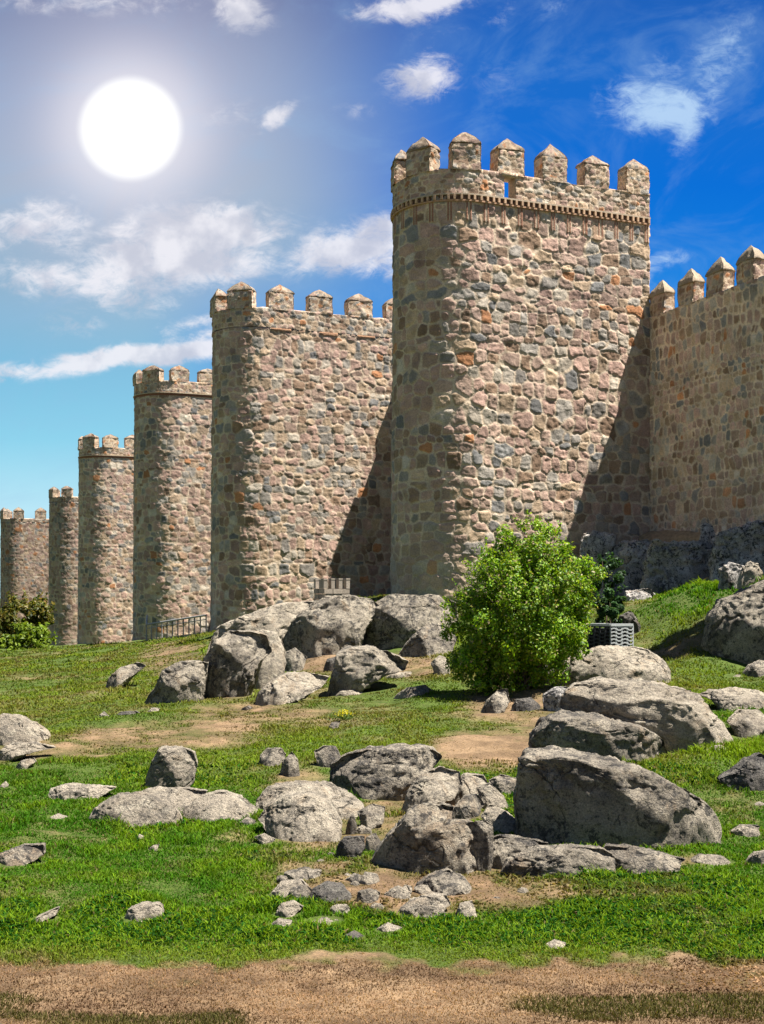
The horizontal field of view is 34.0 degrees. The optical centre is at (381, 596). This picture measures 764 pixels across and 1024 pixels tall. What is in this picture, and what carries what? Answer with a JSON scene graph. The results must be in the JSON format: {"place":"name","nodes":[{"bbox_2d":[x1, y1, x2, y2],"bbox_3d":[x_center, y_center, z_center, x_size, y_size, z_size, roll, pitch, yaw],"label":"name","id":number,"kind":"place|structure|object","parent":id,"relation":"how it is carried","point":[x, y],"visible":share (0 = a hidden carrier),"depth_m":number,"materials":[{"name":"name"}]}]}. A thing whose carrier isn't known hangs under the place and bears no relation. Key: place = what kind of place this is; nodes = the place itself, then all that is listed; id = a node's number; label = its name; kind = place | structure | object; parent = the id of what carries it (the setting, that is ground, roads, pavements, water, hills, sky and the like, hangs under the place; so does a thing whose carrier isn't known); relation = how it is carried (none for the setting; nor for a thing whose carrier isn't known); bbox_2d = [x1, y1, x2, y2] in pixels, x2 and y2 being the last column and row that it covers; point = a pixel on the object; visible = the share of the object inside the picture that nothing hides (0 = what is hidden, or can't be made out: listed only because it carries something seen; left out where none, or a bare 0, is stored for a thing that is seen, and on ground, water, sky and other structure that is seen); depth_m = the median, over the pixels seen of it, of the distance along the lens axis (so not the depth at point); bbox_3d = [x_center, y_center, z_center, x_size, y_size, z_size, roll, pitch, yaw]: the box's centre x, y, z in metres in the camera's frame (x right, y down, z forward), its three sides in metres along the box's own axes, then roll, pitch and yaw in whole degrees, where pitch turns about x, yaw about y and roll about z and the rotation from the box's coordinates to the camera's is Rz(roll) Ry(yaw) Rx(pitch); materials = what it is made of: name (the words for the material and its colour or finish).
{"place":"outdoors","nodes":[
{"label":"outdoors","id":0,"kind":"place"},
{"bbox_2d":[314,578,349,600],"bbox_3d":[-1.435,-0.087,35.666,0.852,0.888,0.700,0,0,-27],"label":"battlement","id":1,"kind":"object","parent":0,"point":[321,590],"visible":0.62,"depth_m":35.43,"materials":[{"name":"stone"}]},
{"bbox_2d":[0,586,763,1023],"bbox_3d":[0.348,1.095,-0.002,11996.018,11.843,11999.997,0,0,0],"label":"ground","id":2,"kind":"structure","parent":0,"point":[474,746],"depth_m":10.10,"materials":[{"name":"soil"}]},
{"bbox_2d":[0,842,45,865],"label":"boulder","id":3,"kind":"object","parent":2,"relation":"on","point":[25,854],"visible":0.83,"depth_m":10.85,"materials":[{"name":"grey stone"}]},
{"bbox_2d":[0,507,48,626],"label":"stone tower","id":4,"kind":"structure","parent":2,"relation":"on","point":[24,553],"depth_m":162.18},
{"bbox_2d":[0,713,50,745],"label":"boulder","id":5,"kind":"object","parent":2,"relation":"on","point":[17,728],"visible":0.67,"depth_m":18.46,"materials":[{"name":"stone"}]},
{"bbox_2d":[16,758,35,768],"bbox_3d":[-4.593,2.171,16.119,0.242,0.188,0.241,0,0,33],"label":"stone slab","id":6,"kind":"object","parent":2,"relation":"on","point":[27,763],"depth_m":16.05,"materials":[{"name":"stone"}]},
{"bbox_2d":[0,741,54,760],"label":"stone slab","id":7,"kind":"structure","parent":2,"relation":"on","point":[14,751],"depth_m":17.11,"materials":[{"name":"stone"}]},
{"bbox_2d":[0,589,56,648],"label":"bush","id":8,"kind":"object","parent":2,"relation":"on","point":[34,611],"visible":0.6,"depth_m":75.54,"materials":[{"name":"green plant"}]},
{"bbox_2d":[0,619,57,650],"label":"bush","id":9,"kind":"object","parent":2,"relation":"on","point":[38,637],"visible":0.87,"depth_m":62.38,"materials":[{"name":"green plant"}]},
{"bbox_2d":[36,906,59,921],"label":"rock","id":10,"kind":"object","parent":2,"relation":"on","point":[49,914],"depth_m":9.17,"materials":[{"name":"stone"}]},
{"bbox_2d":[48,486,78,645],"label":"stone tower","id":11,"kind":"structure","parent":2,"relation":"on","point":[63,554],"depth_m":120.89,"materials":[{"name":"stone"}]},
{"bbox_2d":[48,782,115,799],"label":"stone slab","id":12,"kind":"structure","parent":2,"relation":"on","point":[72,790],"depth_m":13.70,"materials":[{"name":"stone"}]},
{"bbox_2d":[77,433,133,643],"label":"stone tower","id":13,"kind":"structure","parent":2,"relation":"on","point":[105,544],"depth_m":102.45,"materials":[{"name":"stone"}]},
{"bbox_2d":[105,662,145,687],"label":"rock","id":14,"kind":"object","parent":2,"relation":"on","point":[124,675],"visible":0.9,"depth_m":28.59,"materials":[{"name":"grey stone"}]},
{"bbox_2d":[88,791,182,826],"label":"boulder","id":15,"kind":"object","parent":2,"relation":"on","point":[140,808],"visible":0.71,"depth_m":12.56,"materials":[{"name":"stone"}]},
{"bbox_2d":[125,901,163,921],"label":"rock","id":16,"kind":"object","parent":2,"relation":"on","point":[147,910],"visible":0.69,"depth_m":9.19,"materials":[{"name":"stone"}]},
{"bbox_2d":[145,745,197,787],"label":"boulder","id":17,"kind":"object","parent":2,"relation":"on","point":[173,766],"visible":0.73,"depth_m":14.41,"materials":[{"name":"stone"}]},
{"bbox_2d":[132,365,212,640],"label":"stone tower","id":18,"kind":"structure","parent":2,"relation":"on","point":[172,501],"depth_m":80.44,"materials":[{"name":"stone"}]},
{"bbox_2d":[141,786,207,812],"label":"boulder","id":19,"kind":"object","parent":2,"relation":"on","point":[180,798],"visible":0.31,"depth_m":13.37,"materials":[{"name":"stone"}]},
{"bbox_2d":[144,660,208,704],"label":"boulder","id":20,"kind":"object","parent":2,"relation":"on","point":[179,681],"visible":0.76,"depth_m":23.74,"materials":[{"name":"grey stone"}]},
{"bbox_2d":[146,614,206,640],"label":"handrail","id":21,"kind":"object","parent":2,"relation":"on","point":[178,623],"visible":0.83,"depth_m":58.53,"materials":[{"name":"metal"}]},
{"bbox_2d":[181,789,257,821],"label":"boulder","id":22,"kind":"object","parent":2,"relation":"on","point":[218,804],"visible":0.62,"depth_m":12.82,"materials":[{"name":"stone"}]},
{"bbox_2d":[203,630,271,698],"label":"boulder","id":23,"kind":"object","parent":2,"relation":"on","point":[234,659],"visible":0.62,"depth_m":24.25,"materials":[{"name":"grey stone"}]},
{"bbox_2d":[206,601,313,653],"bbox_3d":[-3.348,1.193,34.491,3.237,2.182,1.890,0,0,0],"label":"boulder","id":24,"kind":"object","parent":2,"relation":"on","point":[278,619],"visible":0.39,"depth_m":34.03,"materials":[{"name":"stone"}]},
{"bbox_2d":[254,833,274,843],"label":"rock","id":25,"kind":"object","parent":2,"relation":"on","point":[263,838],"visible":0.85,"depth_m":11.71,"materials":[{"name":"grey stone"}]},
{"bbox_2d":[254,629,285,688],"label":"boulder","id":26,"kind":"object","parent":2,"relation":"on","point":[273,665],"visible":0.34,"depth_m":26.18,"materials":[{"name":"stone"}]},
{"bbox_2d":[259,747,285,765],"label":"rock","id":27,"kind":"object","parent":2,"relation":"on","point":[271,756],"visible":0.77,"depth_m":16.09,"materials":[{"name":"grey stone"}]},
{"bbox_2d":[270,879,307,898],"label":"rock","id":28,"kind":"object","parent":2,"relation":"on","point":[283,887],"visible":0.55,"depth_m":9.91,"materials":[{"name":"stone"}]},
{"bbox_2d":[280,751,299,776],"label":"rock","id":29,"kind":"object","parent":2,"relation":"on","point":[290,766],"visible":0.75,"depth_m":15.38,"materials":[{"name":"grey stone"}]},
{"bbox_2d":[276,900,303,917],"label":"rock","id":30,"kind":"object","parent":2,"relation":"on","point":[291,908],"visible":0.85,"depth_m":9.35,"materials":[{"name":"stone"}]},
{"bbox_2d":[255,671,328,705],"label":"boulder","id":31,"kind":"object","parent":2,"relation":"on","point":[288,687],"visible":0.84,"depth_m":22.96,"materials":[{"name":"stone"}]},
{"bbox_2d":[285,648,306,671],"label":"rock","id":32,"kind":"object","parent":2,"relation":"on","point":[296,658],"visible":0.59,"depth_m":28.96,"materials":[{"name":"grey stone"}]},
{"bbox_2d":[287,884,311,899],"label":"rock","id":33,"kind":"object","parent":2,"relation":"on","point":[305,890],"visible":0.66,"depth_m":9.74,"materials":[{"name":"grey stone"}]},
{"bbox_2d":[258,790,341,841],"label":"boulder","id":34,"kind":"object","parent":2,"relation":"on","point":[304,816],"visible":0.74,"depth_m":11.92,"materials":[{"name":"stone"}]},
{"bbox_2d":[210,281,392,631],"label":"stone tower","id":35,"kind":"structure","parent":2,"relation":"on","point":[301,480],"depth_m":59.96,"materials":[{"name":"stone"}]},
{"bbox_2d":[283,869,321,879],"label":"stone slab","id":36,"kind":"structure","parent":2,"relation":"on","point":[307,874],"depth_m":10.47,"materials":[{"name":"grey stone"}]},
{"bbox_2d":[256,780,363,819],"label":"boulder","id":37,"kind":"object","parent":2,"relation":"on","point":[346,803],"visible":0.57,"depth_m":13.22,"materials":[{"name":"stone"}]},
{"bbox_2d":[314,745,340,767],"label":"rock","id":38,"kind":"object","parent":2,"relation":"on","point":[325,756],"visible":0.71,"depth_m":15.81,"materials":[{"name":"grey stone"}]},
{"bbox_2d":[323,656,335,670],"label":"rock","id":39,"kind":"object","parent":2,"relation":"on","point":[329,664],"visible":0.42,"depth_m":28.26,"materials":[{"name":"stone"}]},
{"bbox_2d":[309,881,351,902],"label":"rock","id":40,"kind":"object","parent":2,"relation":"on","point":[330,890],"visible":0.67,"depth_m":9.73,"materials":[{"name":"stone"}]},
{"bbox_2d":[282,594,379,657],"bbox_3d":[-1.292,1.080,31.645,2.501,2.289,1.805,0,0,0],"label":"boulder","id":41,"kind":"object","parent":2,"relation":"on","point":[330,625],"visible":0.73,"depth_m":31.02,"materials":[{"name":"grey stone"}]},
{"bbox_2d":[330,904,349,915],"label":"rubble stone","id":42,"kind":"object","parent":2,"relation":"on","point":[341,907],"visible":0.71,"depth_m":9.39,"materials":[{"name":"grey stone"}]},
{"bbox_2d":[326,708,361,720],"bbox_3d":[-0.619,1.906,20.134,0.685,0.241,0.411,0,0,-17],"label":"flower clump","id":43,"kind":"object","parent":2,"relation":"on","point":[341,716],"visible":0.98,"depth_m":20.12,"materials":[{"name":"yellow plant"}]},
{"bbox_2d":[336,835,364,857],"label":"rock","id":44,"kind":"object","parent":2,"relation":"on","point":[351,846],"visible":0.73,"depth_m":11.07,"materials":[{"name":"stone"}]},
{"bbox_2d":[345,814,356,834],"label":"rock","id":45,"kind":"object","parent":2,"relation":"on","point":[351,827],"visible":0.74,"depth_m":12.09,"materials":[{"name":"grey stone"}]},
{"bbox_2d":[326,645,408,695],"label":"boulder","id":46,"kind":"object","parent":2,"relation":"on","point":[360,668],"visible":0.94,"depth_m":23.84,"materials":[{"name":"grey stone"}]},
{"bbox_2d":[356,888,379,902],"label":"rock","id":47,"kind":"object","parent":2,"relation":"on","point":[368,895],"visible":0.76,"depth_m":9.68,"materials":[{"name":"grey stone"}]},
{"bbox_2d":[359,872,379,884],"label":"rock","id":48,"kind":"object","parent":2,"relation":"on","point":[368,878],"visible":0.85,"depth_m":10.20,"materials":[{"name":"grey stone"}]},
{"bbox_2d":[357,804,384,828],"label":"rock","id":49,"kind":"object","parent":2,"relation":"on","point":[371,816],"visible":0.82,"depth_m":12.55,"materials":[{"name":"stone"}]},
{"bbox_2d":[365,833,380,850],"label":"rock","id":50,"kind":"object","parent":2,"relation":"on","point":[372,841],"visible":0.54,"depth_m":11.32,"materials":[{"name":"stone"}]},
{"bbox_2d":[0,575,763,1023],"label":"grass","id":51,"kind":"structure","parent":2,"relation":"on","point":[578,921],"depth_m":9.81,"materials":[{"name":"plant"}]},
{"bbox_2d":[329,743,441,800],"bbox_3d":[0.036,2.157,14.335,1.299,0.940,0.830,0,0,0],"label":"boulder","id":52,"kind":"object","parent":2,"relation":"on","point":[390,772],"visible":0.67,"depth_m":14.06,"materials":[{"name":"grey stone"}]},
{"bbox_2d":[377,922,401,931],"bbox_3d":[0.052,2.404,9.004,0.159,0.095,0.159,0,0,39],"label":"stone slab","id":53,"kind":"object","parent":2,"relation":"on","point":[387,926],"depth_m":8.97,"materials":[{"name":"stone"}]},
{"bbox_2d":[384,886,411,898],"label":"rock","id":54,"kind":"object","parent":2,"relation":"on","point":[399,892],"visible":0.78,"depth_m":9.82,"materials":[{"name":"stone"}]},
{"bbox_2d":[362,594,457,648],"bbox_3d":[0.622,0.924,31.904,2.650,2.019,1.879,0,0,0],"label":"boulder","id":55,"kind":"object","parent":2,"relation":"on","point":[399,620],"visible":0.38,"depth_m":31.36,"materials":[{"name":"grey stone"}]},
{"bbox_2d":[393,685,431,698],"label":"rock","id":56,"kind":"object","parent":2,"relation":"on","point":[408,692],"depth_m":22.72,"materials":[{"name":"grey stone"}]},
{"bbox_2d":[414,885,430,893],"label":"rubble stone","id":57,"kind":"object","parent":2,"relation":"on","point":[421,889],"visible":0.72,"depth_m":9.96,"materials":[{"name":"stone"}]},
{"bbox_2d":[370,802,476,873],"bbox_3d":[0.356,2.241,10.861,1.091,0.935,0.605,0,0,0],"label":"boulder","id":58,"kind":"object","parent":2,"relation":"on","point":[425,837],"visible":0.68,"depth_m":10.63,"materials":[{"name":"grey stone"}]},
{"bbox_2d":[398,891,450,916],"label":"rock","id":59,"kind":"object","parent":2,"relation":"on","point":[430,903],"visible":0.7,"depth_m":9.38,"materials":[{"name":"stone"}]},
{"bbox_2d":[398,623,456,656],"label":"rock","id":60,"kind":"object","parent":2,"relation":"on","point":[426,640],"visible":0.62,"depth_m":29.26,"materials":[{"name":"grey stone"}]},
{"bbox_2d":[401,766,462,812],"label":"boulder","id":61,"kind":"object","parent":2,"relation":"on","point":[438,784],"visible":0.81,"depth_m":13.26,"materials":[{"name":"stone"}]},
{"bbox_2d":[431,655,449,674],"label":"rock","id":62,"kind":"object","parent":2,"relation":"on","point":[438,663],"visible":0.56,"depth_m":25.71,"materials":[{"name":"grey stone"}]},
{"bbox_2d":[415,867,471,895],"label":"rock","id":63,"kind":"object","parent":2,"relation":"on","point":[448,881],"visible":0.77,"depth_m":10.00,"materials":[{"name":"grey stone"}]},
{"bbox_2d":[456,900,476,917],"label":"rock","id":64,"kind":"object","parent":2,"relation":"on","point":[466,908],"visible":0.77,"depth_m":9.29,"materials":[{"name":"stone"}]},
{"bbox_2d":[448,772,487,804],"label":"boulder","id":65,"kind":"object","parent":2,"relation":"on","point":[471,782],"visible":0.32,"depth_m":13.64,"materials":[{"name":"stone"}]},
{"bbox_2d":[452,794,484,819],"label":"rock","id":66,"kind":"object","parent":2,"relation":"on","point":[468,806],"visible":0.73,"depth_m":12.78,"materials":[{"name":"grey stone"}]},
{"bbox_2d":[466,820,493,870],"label":"boulder","id":67,"kind":"object","parent":2,"relation":"on","point":[483,835],"visible":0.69,"depth_m":10.71,"materials":[{"name":"grey stone"}]},
{"bbox_2d":[476,782,508,808],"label":"rock","id":68,"kind":"object","parent":2,"relation":"on","point":[488,793],"visible":0.65,"depth_m":13.29,"materials":[{"name":"stone"}]},
{"bbox_2d":[481,689,509,712],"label":"rock","id":69,"kind":"object","parent":2,"relation":"on","point":[497,701],"visible":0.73,"depth_m":20.16,"materials":[{"name":"grey stone"}]},
{"bbox_2d":[481,804,514,833],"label":"rock","id":70,"kind":"object","parent":2,"relation":"on","point":[500,819],"visible":0.59,"depth_m":12.16,"materials":[{"name":"stone"}]},
{"bbox_2d":[488,774,516,793],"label":"rock","id":71,"kind":"object","parent":2,"relation":"on","point":[500,783],"visible":0.6,"depth_m":14.12,"materials":[{"name":"grey stone"}]},
{"bbox_2d":[390,132,650,600],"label":"stone tower","id":72,"kind":"structure","parent":2,"relation":"on","point":[520,348],"depth_m":41.30,"materials":[{"name":"stone"}]},
{"bbox_2d":[492,834,548,868],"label":"boulder","id":73,"kind":"object","parent":2,"relation":"on","point":[505,846],"visible":0.39,"depth_m":10.84,"materials":[{"name":"grey stone"}]},
{"bbox_2d":[439,509,611,695],"bbox_3d":[2.608,0.192,22.628,3.164,3.575,2.541,0,0,0],"label":"bush","id":74,"kind":"object","parent":2,"relation":"on","point":[504,641],"visible":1,"depth_m":22.17,"materials":[{"name":"green plant"}]},
{"bbox_2d":[511,697,540,710],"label":"rock","id":75,"kind":"object","parent":2,"relation":"on","point":[527,704],"visible":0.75,"depth_m":20.13,"materials":[{"name":"stone"}]},
{"bbox_2d":[542,686,568,711],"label":"rock","id":76,"kind":"object","parent":2,"relation":"on","point":[551,698],"visible":0.45,"depth_m":19.83,"materials":[{"name":"grey stone"}]},
{"bbox_2d":[500,843,615,877],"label":"boulder","id":77,"kind":"object","parent":2,"relation":"on","point":[541,860],"visible":0.64,"depth_m":10.42,"materials":[{"name":"grey stone"}]},
{"bbox_2d":[528,709,667,762],"bbox_3d":[2.719,1.944,15.498,1.832,1.049,1.063,0,0,0],"label":"boulder","id":78,"kind":"object","parent":2,"relation":"on","point":[597,733],"visible":0.58,"depth_m":15.11,"materials":[{"name":"grey stone"}]},
{"bbox_2d":[573,551,627,629],"bbox_3d":[5.060,0.101,28.649,1.224,2.310,1.864,0,0,42],"label":"bush","id":79,"kind":"object","parent":2,"relation":"on","point":[613,608],"visible":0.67,"depth_m":28.62,"materials":[{"name":"green plant"}]},
{"bbox_2d":[583,623,633,649],"bbox_3d":[4.507,1.099,24.900,0.891,1.137,0.496,0,0,42],"label":"lattice box","id":80,"kind":"object","parent":2,"relation":"on","point":[600,636],"visible":0.34,"depth_m":24.73,"materials":[{"name":"grey wicker"}]},
{"bbox_2d":[553,645,670,685],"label":"boulder","id":81,"kind":"object","parent":2,"relation":"on","point":[616,662],"visible":0.45,"depth_m":22.95,"materials":[{"name":"stone"}]},
{"bbox_2d":[513,745,721,847],"bbox_3d":[2.216,2.118,11.848,1.944,1.362,1.084,0,0,0],"label":"boulder","id":82,"kind":"object","parent":2,"relation":"on","point":[567,795],"visible":0.77,"depth_m":11.46,"materials":[{"name":"grey stone"}]},
{"bbox_2d":[599,539,651,597],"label":"boulder","id":83,"kind":"object","parent":2,"relation":"on","point":[632,554],"visible":0.25,"depth_m":40.54,"materials":[{"name":"grey stone"}]},
{"bbox_2d":[578,530,615,580],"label":"rock","id":84,"kind":"object","parent":83,"relation":"on","point":[593,544],"visible":0.61,"depth_m":40.98,"materials":[{"name":"grey stone"}]},
{"bbox_2d":[617,611,640,634],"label":"rock","id":85,"kind":"object","parent":2,"relation":"on","point":[628,617],"visible":0.47,"depth_m":29.11,"materials":[{"name":"stone"}]},
{"bbox_2d":[624,588,654,601],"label":"rock","id":86,"kind":"object","parent":2,"relation":"on","point":[640,594],"visible":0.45,"depth_m":33.98,"materials":[{"name":"grey stone"}]},
{"bbox_2d":[603,843,685,873],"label":"boulder","id":87,"kind":"object","parent":2,"relation":"on","point":[637,859],"visible":0.55,"depth_m":10.58,"materials":[{"name":"grey stone"}]},
{"bbox_2d":[558,676,733,752],"bbox_3d":[3.399,1.731,16.271,2.219,1.372,1.312,0,0,0],"label":"boulder","id":88,"kind":"object","parent":2,"relation":"on","point":[674,717],"visible":0.62,"depth_m":15.81,"materials":[{"name":"stone"}]},
{"bbox_2d":[639,539,712,593],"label":"boulder","id":89,"kind":"object","parent":2,"relation":"on","point":[671,565],"visible":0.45,"depth_m":37.73,"materials":[{"name":"grey stone"}]},
{"bbox_2d":[699,523,715,543],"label":"rock","id":90,"kind":"object","parent":89,"relation":"on","point":[707,534],"visible":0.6,"depth_m":38.61,"materials":[{"name":"grey stone"}]},
{"bbox_2d":[648,245,763,534],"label":"curtain wall","id":91,"kind":"structure","parent":2,"relation":"on","point":[706,411],"depth_m":40.10,"materials":[{"name":"stone"}]},
{"bbox_2d":[690,854,730,864],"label":"stone slab","id":92,"kind":"structure","parent":2,"relation":"on","point":[713,859],"depth_m":10.88,"materials":[{"name":"grey stone"}]},
{"bbox_2d":[718,562,743,589],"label":"rock","id":93,"kind":"object","parent":2,"relation":"on","point":[729,572],"visible":0.58,"depth_m":29.91,"materials":[{"name":"grey stone"}]},
{"bbox_2d":[699,687,763,710],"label":"stone slab","id":94,"kind":"structure","parent":2,"relation":"on","point":[729,698],"depth_m":18.59,"materials":[{"name":"stone"}]},
{"bbox_2d":[701,579,763,664],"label":"boulder","id":95,"kind":"object","parent":2,"relation":"on","point":[734,627],"visible":0.73,"depth_m":25.29,"materials":[{"name":"grey stone"}]},
{"bbox_2d":[708,520,763,580],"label":"boulder","id":96,"kind":"object","parent":2,"relation":"on","point":[742,545],"visible":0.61,"depth_m":35.30,"materials":[{"name":"grey stone"}]},
{"bbox_2d":[717,752,763,790],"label":"rock","id":97,"kind":"object","parent":2,"relation":"on","point":[744,772],"visible":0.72,"depth_m":13.60,"materials":[{"name":"stone"}]},
{"bbox_2d":[726,709,763,737],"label":"stone slab","id":98,"kind":"structure","parent":2,"relation":"on","point":[748,723],"depth_m":16.62,"materials":[{"name":"stone"}]},
{"bbox_2d":[731,824,759,836],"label":"stone slab","id":99,"kind":"structure","parent":2,"relation":"on","point":[748,830],"depth_m":11.86,"materials":[{"name":"stone"}]},
{"bbox_2d":[737,561,762,588],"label":"rock","id":100,"kind":"object","parent":2,"relation":"on","point":[750,570],"visible":0.72,"depth_m":29.09,"materials":[{"name":"stone"}]},
{"bbox_2d":[742,660,763,677],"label":"rock","id":101,"kind":"object","parent":2,"relation":"on","point":[755,669],"visible":0.79,"depth_m":23.97,"materials":[{"name":"grey stone"}]},
{"bbox_2d":[745,850,763,864],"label":"rock","id":102,"kind":"object","parent":2,"relation":"on","point":[757,857],"visible":0.81,"depth_m":10.85,"materials":[{"name":"grey stone"}]},
{"bbox_2d":[0,0,763,534],"label":"sky","id":103,"kind":"structure","parent":0,"point":[157,157],"materials":[{"name":"blue"}]},
{"bbox_2d":[638,530,700,541],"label":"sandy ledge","id":104,"kind":"object","parent":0,"point":[668,535],"visible":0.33,"depth_m":41.37,"materials":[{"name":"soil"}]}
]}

